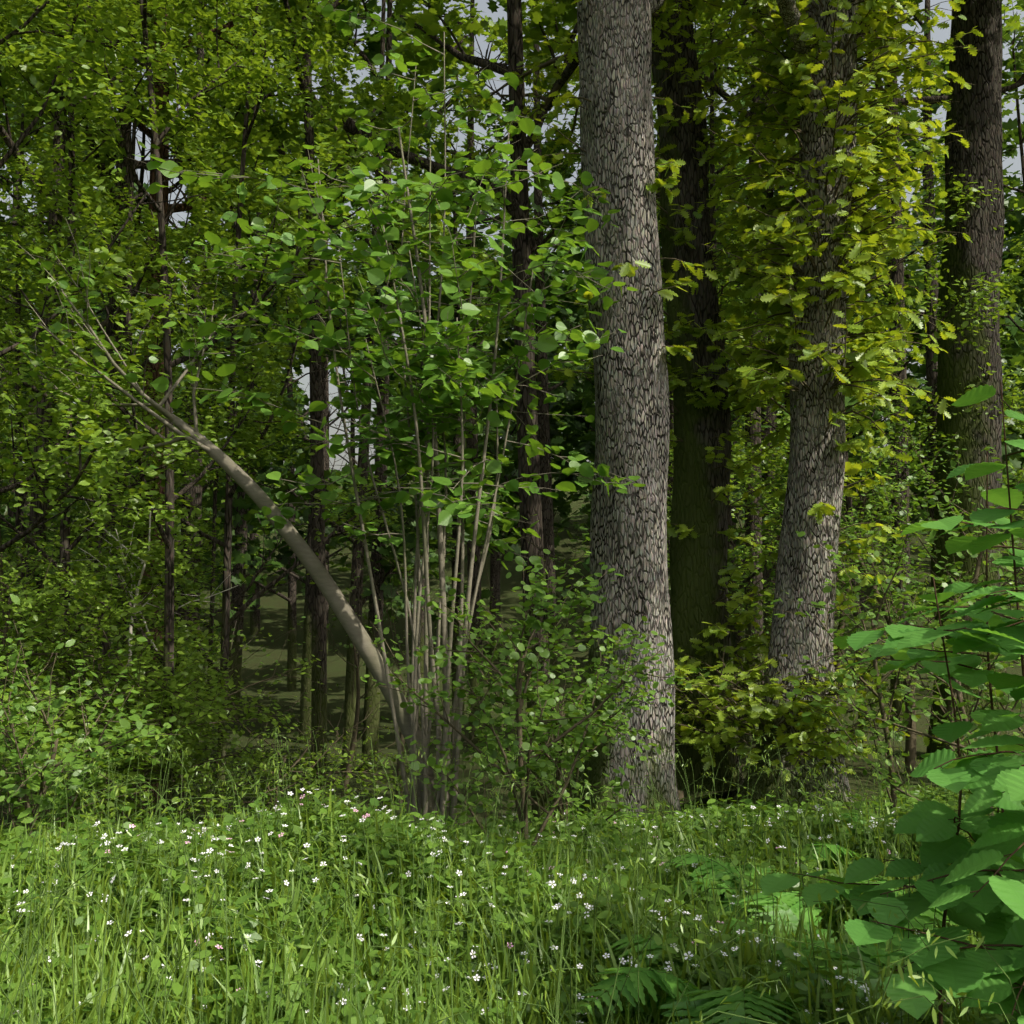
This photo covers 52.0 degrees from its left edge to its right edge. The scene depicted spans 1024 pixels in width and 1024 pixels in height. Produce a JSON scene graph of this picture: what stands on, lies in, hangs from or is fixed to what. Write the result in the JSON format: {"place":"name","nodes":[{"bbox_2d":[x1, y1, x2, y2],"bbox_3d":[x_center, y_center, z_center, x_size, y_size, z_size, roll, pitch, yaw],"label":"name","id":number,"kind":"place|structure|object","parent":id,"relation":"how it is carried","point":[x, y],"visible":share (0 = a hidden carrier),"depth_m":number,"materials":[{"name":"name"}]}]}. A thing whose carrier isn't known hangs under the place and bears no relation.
{"place":"outdoors","nodes":[
{"label":"outdoors","id":0,"kind":"place"},
{"bbox_2d":[0,780,1016,1023],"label":"meadow grass","id":1,"kind":"structure","parent":0,"point":[62,1001],"depth_m":3.88,"materials":[{"name":"green plant"}]},
{"bbox_2d":[0,458,1023,830],"bbox_3d":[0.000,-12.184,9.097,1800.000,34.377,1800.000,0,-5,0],"label":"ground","id":2,"kind":"structure","parent":0,"point":[274,616],"depth_m":49.68,"materials":[{"name":"green plant"}]},
{"bbox_2d":[0,0,114,620],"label":"understory tree","id":3,"kind":"object","parent":2,"relation":"on","point":[8,265],"visible":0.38,"depth_m":14.95,"materials":[{"name":"green plant"}]},
{"bbox_2d":[0,44,137,594],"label":"tree","id":4,"kind":"object","parent":2,"relation":"on","point":[12,181],"visible":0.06,"depth_m":34.93,"materials":[{"name":"green plant"}]},
{"bbox_2d":[0,72,140,702],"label":"tree","id":5,"kind":"object","parent":2,"relation":"on","point":[10,513],"visible":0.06,"depth_m":42.34,"materials":[{"name":"green plant"}]},
{"bbox_2d":[0,120,141,696],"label":"tree","id":6,"kind":"object","parent":2,"relation":"on","point":[103,314],"visible":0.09,"depth_m":36.11,"materials":[{"name":"green plant"}]},
{"bbox_2d":[0,84,156,663],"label":"understory tree","id":7,"kind":"object","parent":2,"relation":"on","point":[21,508],"visible":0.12,"depth_m":18.46,"materials":[{"name":"green plant"}]},
{"bbox_2d":[0,594,182,847],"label":"shrub","id":8,"kind":"object","parent":2,"relation":"on","point":[17,756],"visible":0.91,"depth_m":5.92,"materials":[{"name":"green plant"}]},
{"bbox_2d":[0,177,189,673],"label":"understory tree","id":9,"kind":"object","parent":2,"relation":"on","point":[84,310],"visible":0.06,"depth_m":24.22,"materials":[{"name":"green plant"}]},
{"bbox_2d":[0,367,216,818],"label":"understory shrub","id":10,"kind":"object","parent":2,"relation":"on","point":[33,551],"visible":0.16,"depth_m":11.55,"materials":[{"name":"green plant"}]},
{"bbox_2d":[0,531,222,814],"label":"understory shrub","id":11,"kind":"object","parent":2,"relation":"on","point":[193,584],"visible":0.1,"depth_m":13.78,"materials":[{"name":"green plant"}]},
{"bbox_2d":[0,0,248,817],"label":"tall tree","id":12,"kind":"object","parent":2,"relation":"on","point":[10,143],"visible":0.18,"depth_m":14.53,"materials":[{"name":"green plant"}]},
{"bbox_2d":[0,528,250,828],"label":"bank shrub","id":13,"kind":"object","parent":2,"relation":"on","point":[112,613],"visible":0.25,"depth_m":10.10,"materials":[{"name":"green plant"}]},
{"bbox_2d":[63,493,244,665],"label":"dead bleached branch","id":14,"kind":"object","parent":13,"relation":"on","point":[137,592],"visible":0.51,"depth_m":11.20,"materials":[{"name":"grey wood"}]},
{"bbox_2d":[0,528,252,834],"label":"bank shrub","id":15,"kind":"object","parent":2,"relation":"on","point":[28,604],"visible":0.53,"depth_m":8.57,"materials":[{"name":"green plant"}]},
{"bbox_2d":[0,565,253,839],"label":"bank shrub","id":16,"kind":"object","parent":2,"relation":"on","point":[162,700],"visible":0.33,"depth_m":8.51,"materials":[{"name":"green plant"}]},
{"bbox_2d":[0,591,254,828],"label":"understory shrub","id":17,"kind":"object","parent":2,"relation":"on","point":[215,650],"visible":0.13,"depth_m":16.11,"materials":[{"name":"green plant"}]},
{"bbox_2d":[0,1,266,814],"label":"understory tree","id":18,"kind":"object","parent":2,"relation":"on","point":[128,317],"visible":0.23,"depth_m":15.34,"materials":[{"name":"green plant"}]},
{"bbox_2d":[0,0,266,814],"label":"tall tree","id":19,"kind":"object","parent":2,"relation":"on","point":[107,163],"visible":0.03,"depth_m":21.34,"materials":[{"name":"green plant"}]},
{"bbox_2d":[0,0,273,808],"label":"understory tree","id":20,"kind":"object","parent":2,"relation":"on","point":[74,115],"visible":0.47,"depth_m":11.85,"materials":[{"name":"green plant"}]},
{"bbox_2d":[52,199,234,645],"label":"tree","id":21,"kind":"object","parent":2,"relation":"on","point":[176,319],"visible":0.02,"depth_m":49.79,"materials":[{"name":"green plant"}]},
{"bbox_2d":[0,0,291,552],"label":"understory tree","id":22,"kind":"object","parent":2,"relation":"on","point":[116,261],"visible":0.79,"depth_m":9.28,"materials":[{"name":"green plant"}]},
{"bbox_2d":[0,569,294,837],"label":"bank shrub","id":23,"kind":"object","parent":2,"relation":"on","point":[201,713],"visible":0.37,"depth_m":8.48,"materials":[{"name":"green plant"}]},
{"bbox_2d":[0,0,318,823],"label":"tall tree","id":24,"kind":"object","parent":2,"relation":"on","point":[278,140],"visible":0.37,"depth_m":17.50,"materials":[{"name":"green plant"}]},
{"bbox_2d":[0,589,356,824],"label":"bank shrub","id":25,"kind":"object","parent":2,"relation":"on","point":[180,651],"visible":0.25,"depth_m":10.66,"materials":[{"name":"green plant"}]},
{"bbox_2d":[1,0,355,821],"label":"tall tree","id":26,"kind":"object","parent":2,"relation":"on","point":[163,150],"visible":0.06,"depth_m":18.82,"materials":[{"name":"brown plant"}]},
{"bbox_2d":[48,91,310,818],"bbox_3d":[-6.253,-1.363,20.841,5.256,14.928,6.294,0,-5,0],"label":"understory tree","id":27,"kind":"object","parent":2,"relation":"on","point":[215,507],"visible":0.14,"depth_m":20.75,"materials":[{"name":"green plant"}]},
{"bbox_2d":[12,0,364,793],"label":"tall tree","id":28,"kind":"object","parent":2,"relation":"on","point":[258,172],"visible":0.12,"depth_m":24.02,"materials":[{"name":"green plant"}]},
{"bbox_2d":[86,2,305,721],"bbox_3d":[-9.707,-5.079,33.122,6.974,24.296,8.959,1,-5,-14],"label":"tree","id":29,"kind":"object","parent":2,"relation":"on","point":[198,496],"visible":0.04,"depth_m":32.67,"materials":[{"name":"green plant"}]},
{"bbox_2d":[56,616,337,743],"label":"understory shrub","id":30,"kind":"object","parent":2,"relation":"on","point":[233,650],"visible":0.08,"depth_m":22.08,"materials":[{"name":"green plant"}]},
{"bbox_2d":[0,0,436,816],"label":"understory tree","id":31,"kind":"object","parent":2,"relation":"on","point":[148,64],"visible":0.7,"depth_m":10.12,"materials":[{"name":"green plant"}]},
{"bbox_2d":[1,217,436,822],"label":"leaning tree","id":32,"kind":"object","parent":2,"relation":"on","point":[351,623],"visible":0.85,"depth_m":8.11,"materials":[{"name":"brown plant"}]},
{"bbox_2d":[168,257,309,578],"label":"tree","id":33,"kind":"object","parent":2,"relation":"on","point":[298,372],"visible":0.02,"depth_m":75.92,"materials":[{"name":"green plant"}]},
{"bbox_2d":[171,162,308,635],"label":"tree","id":34,"kind":"object","parent":2,"relation":"on","point":[254,622],"visible":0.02,"depth_m":60.67,"materials":[{"name":"green plant"}]},
{"bbox_2d":[45,0,453,824],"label":"understory tree","id":35,"kind":"object","parent":2,"relation":"on","point":[235,226],"visible":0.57,"depth_m":12.85,"materials":[{"name":"green plant"}]},
{"bbox_2d":[171,7,362,718],"bbox_3d":[-9.385,-6.162,39.480,8.776,27.752,7.974,0,-5,0],"label":"tree","id":36,"kind":"object","parent":2,"relation":"on","point":[286,552],"visible":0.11,"depth_m":38.55,"materials":[{"name":"green plant"}]},
{"bbox_2d":[105,0,449,804],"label":"tall tree","id":37,"kind":"object","parent":2,"relation":"on","point":[397,104],"visible":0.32,"depth_m":19.02,"materials":[{"name":"green plant"}]},
{"bbox_2d":[139,690,416,826],"bbox_3d":[-2.501,3.277,12.035,3.742,2.518,3.530,0,-5,0],"label":"bank shrub","id":38,"kind":"object","parent":2,"relation":"on","point":[336,780],"visible":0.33,"depth_m":12.17,"materials":[{"name":"green plant"}]},
{"bbox_2d":[178,143,415,690],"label":"tree","id":39,"kind":"object","parent":2,"relation":"on","point":[292,634],"visible":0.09,"depth_m":46.45,"materials":[{"name":"green plant"}]},
{"bbox_2d":[236,272,376,534],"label":"tree","id":40,"kind":"object","parent":2,"relation":"on","point":[299,367],"visible":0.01,"depth_m":72.21,"materials":[{"name":"green plant"}]},
{"bbox_2d":[195,0,430,743],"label":"tree","id":41,"kind":"object","parent":2,"relation":"on","point":[372,42],"visible":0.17,"depth_m":32.47,"materials":[{"name":"green plant"}]},
{"bbox_2d":[211,105,438,654],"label":"tree","id":42,"kind":"object","parent":2,"relation":"on","point":[273,497],"visible":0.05,"depth_m":56.07,"materials":[{"name":"green plant"}]},
{"bbox_2d":[202,0,484,773],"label":"tree","id":43,"kind":"object","parent":2,"relation":"on","point":[437,85],"visible":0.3,"depth_m":26.38,"materials":[{"name":"green plant"}]},
{"bbox_2d":[276,531,434,798],"bbox_3d":[-3.380,3.263,22.726,4.194,5.992,4.576,0,-5,0],"label":"understory shrub","id":44,"kind":"object","parent":2,"relation":"on","point":[356,712],"visible":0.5,"depth_m":22.54,"materials":[{"name":"green plant"}]},
{"bbox_2d":[307,224,438,511],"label":"tree","id":45,"kind":"object","parent":2,"relation":"on","point":[352,429],"visible":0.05,"depth_m":95.57,"materials":[{"name":"green plant"}]},
{"bbox_2d":[114,0,645,838],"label":"multi-stemmed tree","id":46,"kind":"object","parent":2,"relation":"on","point":[458,356],"visible":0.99,"depth_m":7.55,"materials":[{"name":"green plant"}]},
{"bbox_2d":[234,0,526,771],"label":"tall tree","id":47,"kind":"object","parent":2,"relation":"on","point":[375,557],"visible":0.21,"depth_m":27.01,"materials":[{"name":"green plant"}]},
{"bbox_2d":[330,88,510,693],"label":"tree","id":48,"kind":"object","parent":2,"relation":"on","point":[400,613],"visible":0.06,"depth_m":42.33,"materials":[{"name":"green plant"}]},
{"bbox_2d":[346,506,522,802],"bbox_3d":[-1.524,2.990,22.795,4.170,6.422,5.245,0,-5,0],"label":"understory shrub","id":49,"kind":"object","parent":2,"relation":"on","point":[402,739],"visible":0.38,"depth_m":22.09,"materials":[{"name":"green plant"}]},
{"bbox_2d":[371,215,555,504],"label":"tree","id":50,"kind":"object","parent":2,"relation":"on","point":[419,362],"visible":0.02,"depth_m":69.93,"materials":[{"name":"green plant"}]},
{"bbox_2d":[365,131,563,726],"bbox_3d":[-1.704,-3.168,36.843,7.054,21.255,6.725,-2,-5,17],"label":"tree","id":51,"kind":"object","parent":2,"relation":"on","point":[486,593],"visible":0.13,"depth_m":36.35,"materials":[{"name":"green plant"}]},
{"bbox_2d":[360,0,581,744],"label":"tall tree","id":52,"kind":"object","parent":2,"relation":"on","point":[471,442],"visible":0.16,"depth_m":32.06,"materials":[{"name":"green plant"}]},
{"bbox_2d":[370,0,578,820],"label":"tall tree","id":53,"kind":"object","parent":2,"relation":"on","point":[530,505],"visible":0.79,"depth_m":15.27,"materials":[{"name":"brown plant"}]},
{"bbox_2d":[343,118,536,254],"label":"tree branch","id":54,"kind":"object","parent":53,"relation":"attached to","point":[515,210],"visible":0.56,"depth_m":14.41,"materials":[{"name":"brown plant"}]},
{"bbox_2d":[389,233,595,659],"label":"tree","id":55,"kind":"object","parent":2,"relation":"on","point":[495,567],"visible":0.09,"depth_m":54.24,"materials":[{"name":"green plant"}]},
{"bbox_2d":[0,779,1000,1023],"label":"meadow herbs","id":56,"kind":"object","parent":2,"relation":"on","point":[358,848],"visible":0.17,"depth_m":4.47,"materials":[{"name":"green plant"}]},
{"bbox_2d":[0,776,1017,1023],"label":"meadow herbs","id":57,"kind":"object","parent":2,"relation":"on","point":[798,990],"visible":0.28,"depth_m":4.29,"materials":[{"name":"green plant"}]},
{"bbox_2d":[8,788,1013,1023],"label":"meadow flowers","id":58,"kind":"object","parent":2,"relation":"on","point":[456,924],"visible":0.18,"depth_m":4.40,"materials":[{"name":"white plant"}]},
{"bbox_2d":[0,724,1023,1023],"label":"meadow grass stalks","id":59,"kind":"object","parent":2,"relation":"on","point":[102,996],"visible":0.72,"depth_m":3.37,"materials":[{"name":"green plant"}]},
{"bbox_2d":[442,169,595,569],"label":"tree","id":60,"kind":"object","parent":2,"relation":"on","point":[560,502],"visible":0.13,"depth_m":56.69,"materials":[{"name":"green plant"}]},
{"bbox_2d":[360,534,709,850],"bbox_3d":[0.078,1.259,6.330,1.720,2.325,1.651,3,-6,-34],"label":"shrub","id":61,"kind":"object","parent":2,"relation":"on","point":[520,694],"visible":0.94,"depth_m":6.31,"materials":[{"name":"green plant"}]},
{"bbox_2d":[488,213,590,471],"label":"tree","id":62,"kind":"object","parent":2,"relation":"on","point":[562,389],"visible":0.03,"depth_m":89.43,"materials":[{"name":"green plant"}]},
{"bbox_2d":[420,0,668,745],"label":"tree","id":63,"kind":"object","parent":2,"relation":"on","point":[545,459],"visible":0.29,"depth_m":31.24,"materials":[{"name":"green plant"}]},
{"bbox_2d":[432,613,685,845],"bbox_3d":[0.370,1.639,7.453,1.905,1.853,2.159,0,-5,0],"label":"shrub","id":64,"kind":"object","parent":2,"relation":"on","point":[576,689],"visible":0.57,"depth_m":7.32,"materials":[{"name":"green plant"}]},
{"bbox_2d":[507,251,665,541],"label":"tree","id":65,"kind":"object","parent":2,"relation":"on","point":[559,313],"visible":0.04,"depth_m":87.36,"materials":[{"name":"green plant"}]},
{"bbox_2d":[447,0,744,791],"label":"oak tree","id":66,"kind":"object","parent":2,"relation":"on","point":[697,564],"visible":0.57,"depth_m":11.44,"materials":[{"name":"brown plant"}]},
{"bbox_2d":[651,0,789,741],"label":"tree","id":67,"kind":"object","parent":66,"relation":"attached to","point":[730,383],"visible":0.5,"depth_m":11.24,"materials":[{"name":"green plant"}]},
{"bbox_2d":[550,0,740,823],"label":"oak tree","id":68,"kind":"object","parent":2,"relation":"on","point":[628,536],"visible":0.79,"depth_m":8.88,"materials":[{"name":"grey plant"}]},
{"bbox_2d":[531,0,717,389],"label":"oak tree shoots","id":69,"kind":"object","parent":68,"relation":"attached to","point":[628,269],"visible":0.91,"depth_m":9.10,"materials":[{"name":"green plant"}]},
{"bbox_2d":[549,149,744,571],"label":"tree","id":70,"kind":"object","parent":2,"relation":"on","point":[587,445],"visible":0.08,"depth_m":54.08,"materials":[{"name":"green plant"}]},
{"bbox_2d":[549,36,747,595],"bbox_3d":[4.515,-6.151,31.306,6.913,23.309,6.566,-1,-5,13],"label":"tree","id":71,"kind":"object","parent":2,"relation":"on","point":[586,385],"visible":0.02,"depth_m":29.76,"materials":[{"name":"green plant"}]},
{"bbox_2d":[567,11,789,600],"bbox_3d":[3.222,-2.627,19.291,4.987,13.435,5.304,-2,-5,21],"label":"understory tree","id":72,"kind":"object","parent":2,"relation":"on","point":[670,479],"visible":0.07,"depth_m":18.98,"materials":[{"name":"green plant"}]},
{"bbox_2d":[528,0,908,740],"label":"understory tree","id":73,"kind":"object","parent":2,"relation":"on","point":[736,638],"visible":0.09,"depth_m":15.38,"materials":[{"name":"green plant"}]},
{"bbox_2d":[494,399,942,803],"bbox_3d":[2.312,1.239,12.340,5.437,4.478,3.672,-4,-6,36],"label":"understory shrub","id":74,"kind":"object","parent":2,"relation":"on","point":[772,573],"visible":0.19,"depth_m":11.99,"materials":[{"name":"green plant"}]},
{"bbox_2d":[662,92,787,642],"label":"tree","id":75,"kind":"object","parent":2,"relation":"on","point":[733,523],"visible":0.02,"depth_m":45.87,"materials":[{"name":"green plant"}]},
{"bbox_2d":[577,812,998,1023],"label":"fern fronds","id":76,"kind":"object","parent":2,"relation":"on","point":[706,1001],"visible":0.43,"depth_m":3.39,"materials":[{"name":"green plant"}]},
{"bbox_2d":[651,9,924,517],"bbox_3d":[6.843,-6.241,27.769,7.632,21.354,6.916,0,-5,0],"label":"tree","id":77,"kind":"object","parent":2,"relation":"on","point":[853,400],"visible":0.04,"depth_m":26.71,"materials":[{"name":"green plant"}]},
{"bbox_2d":[651,0,929,698],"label":"tall tree","id":78,"kind":"object","parent":2,"relation":"on","point":[719,91],"visible":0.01,"depth_m":19.06,"materials":[{"name":"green plant"}]},
{"bbox_2d":[658,2,922,674],"bbox_3d":[6.501,-7.611,28.151,6.778,24.211,8.612,0,-5,0],"label":"tree","id":79,"kind":"object","parent":2,"relation":"on","point":[771,416],"visible":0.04,"depth_m":26.83,"materials":[{"name":"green plant"}]},
{"bbox_2d":[734,0,858,813],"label":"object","id":80,"kind":"object","parent":2,"relation":"on","point":[816,470],"visible":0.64,"depth_m":10.37,"materials":[{"name":"plant"}]},
{"bbox_2d":[686,0,983,774],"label":"epicormic oak shoots","id":81,"kind":"object","parent":80,"relation":"attached to","point":[770,269],"visible":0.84,"depth_m":10.42,"materials":[{"name":"green plant"}]},
{"bbox_2d":[674,635,941,780],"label":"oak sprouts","id":82,"kind":"object","parent":2,"relation":"on","point":[746,693],"visible":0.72,"depth_m":9.74,"materials":[{"name":"green plant"}]},
{"bbox_2d":[728,67,922,637],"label":"tree","id":83,"kind":"object","parent":2,"relation":"on","point":[789,189],"visible":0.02,"depth_m":43.84,"materials":[{"name":"green plant"}]},
{"bbox_2d":[669,0,1023,755],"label":"understory tree","id":84,"kind":"object","parent":2,"relation":"on","point":[997,286],"visible":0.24,"depth_m":13.43,"materials":[{"name":"green plant"}]},
{"bbox_2d":[731,381,962,716],"bbox_3d":[4.006,0.626,13.969,4.108,5.202,3.821,0,-5,0],"label":"understory shrub","id":85,"kind":"object","parent":2,"relation":"on","point":[870,496],"visible":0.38,"depth_m":14.12,"materials":[{"name":"green plant"}]},
{"bbox_2d":[690,409,1021,774],"bbox_3d":[4.017,0.867,12.298,3.968,4.522,4.702,-2,-5,22],"label":"understory shrub","id":86,"kind":"object","parent":2,"relation":"on","point":[910,744],"visible":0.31,"depth_m":11.82,"materials":[{"name":"green plant"}]},
{"bbox_2d":[780,104,944,612],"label":"tree","id":87,"kind":"object","parent":2,"relation":"on","point":[914,116],"visible":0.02,"depth_m":54.01,"materials":[{"name":"green plant"}]},
{"bbox_2d":[751,476,1023,811],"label":"shrub","id":88,"kind":"object","parent":2,"relation":"on","point":[879,680],"visible":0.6,"depth_m":9.31,"materials":[{"name":"green plant"}]},
{"bbox_2d":[760,382,1023,1023],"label":"hazel shrub","id":89,"kind":"object","parent":2,"relation":"on","point":[966,888],"visible":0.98,"depth_m":2.51,"materials":[{"name":"green plant"}]},
{"bbox_2d":[764,544,1023,817],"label":"shrub","id":90,"kind":"object","parent":2,"relation":"on","point":[922,704],"visible":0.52,"depth_m":8.02,"materials":[{"name":"green plant"}]},
{"bbox_2d":[795,0,1023,726],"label":"tall tree","id":91,"kind":"object","parent":2,"relation":"on","point":[897,276],"visible":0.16,"depth_m":17.14,"materials":[{"name":"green plant"}]},
{"bbox_2d":[838,406,1023,767],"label":"understory shrub","id":92,"kind":"object","parent":2,"relation":"on","point":[915,454],"visible":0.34,"depth_m":11.60,"materials":[{"name":"green plant"}]},
{"bbox_2d":[845,0,1023,673],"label":"tree","id":93,"kind":"object","parent":2,"relation":"on","point":[1011,355],"visible":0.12,"depth_m":28.25,"materials":[{"name":"green plant"}]},
{"bbox_2d":[850,246,1023,522],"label":"tree","id":94,"kind":"object","parent":2,"relation":"on","point":[922,494],"visible":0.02,"depth_m":61.73,"materials":[{"name":"green plant"}]},
{"bbox_2d":[861,130,1023,484],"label":"tree","id":95,"kind":"object","parent":2,"relation":"on","point":[1015,217],"visible":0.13,"depth_m":54.00,"materials":[{"name":"green plant"}]},
{"bbox_2d":[868,0,1023,614],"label":"understory tree","id":96,"kind":"object","parent":2,"relation":"on","point":[941,187],"visible":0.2,"depth_m":20.34,"materials":[{"name":"green plant"}]},
{"bbox_2d":[926,0,1008,757],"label":"oak tree","id":97,"kind":"object","parent":2,"relation":"on","point":[974,113],"visible":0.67,"depth_m":13.54,"materials":[{"name":"brown plant"}]},
{"bbox_2d":[913,470,1023,735],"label":"shrub","id":98,"kind":"object","parent":2,"relation":"on","point":[1008,699],"visible":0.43,"depth_m":8.98,"materials":[{"name":"green plant"}]},
{"bbox_2d":[1000,180,1023,519],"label":"tree","id":99,"kind":"object","parent":2,"relation":"on","point":[1019,232],"visible":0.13,"depth_m":55.89,"materials":[{"name":"green plant"}]},
{"bbox_2d":[1002,6,1023,543],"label":"tree","id":100,"kind":"object","parent":2,"relation":"on","point":[1011,244],"visible":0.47,"depth_m":36.03,"materials":[{"name":"green plant"}]},
{"bbox_2d":[0,0,1023,472],"label":"sky","id":101,"kind":"structure","parent":0,"point":[942,35],"materials":[{"name":"white"}]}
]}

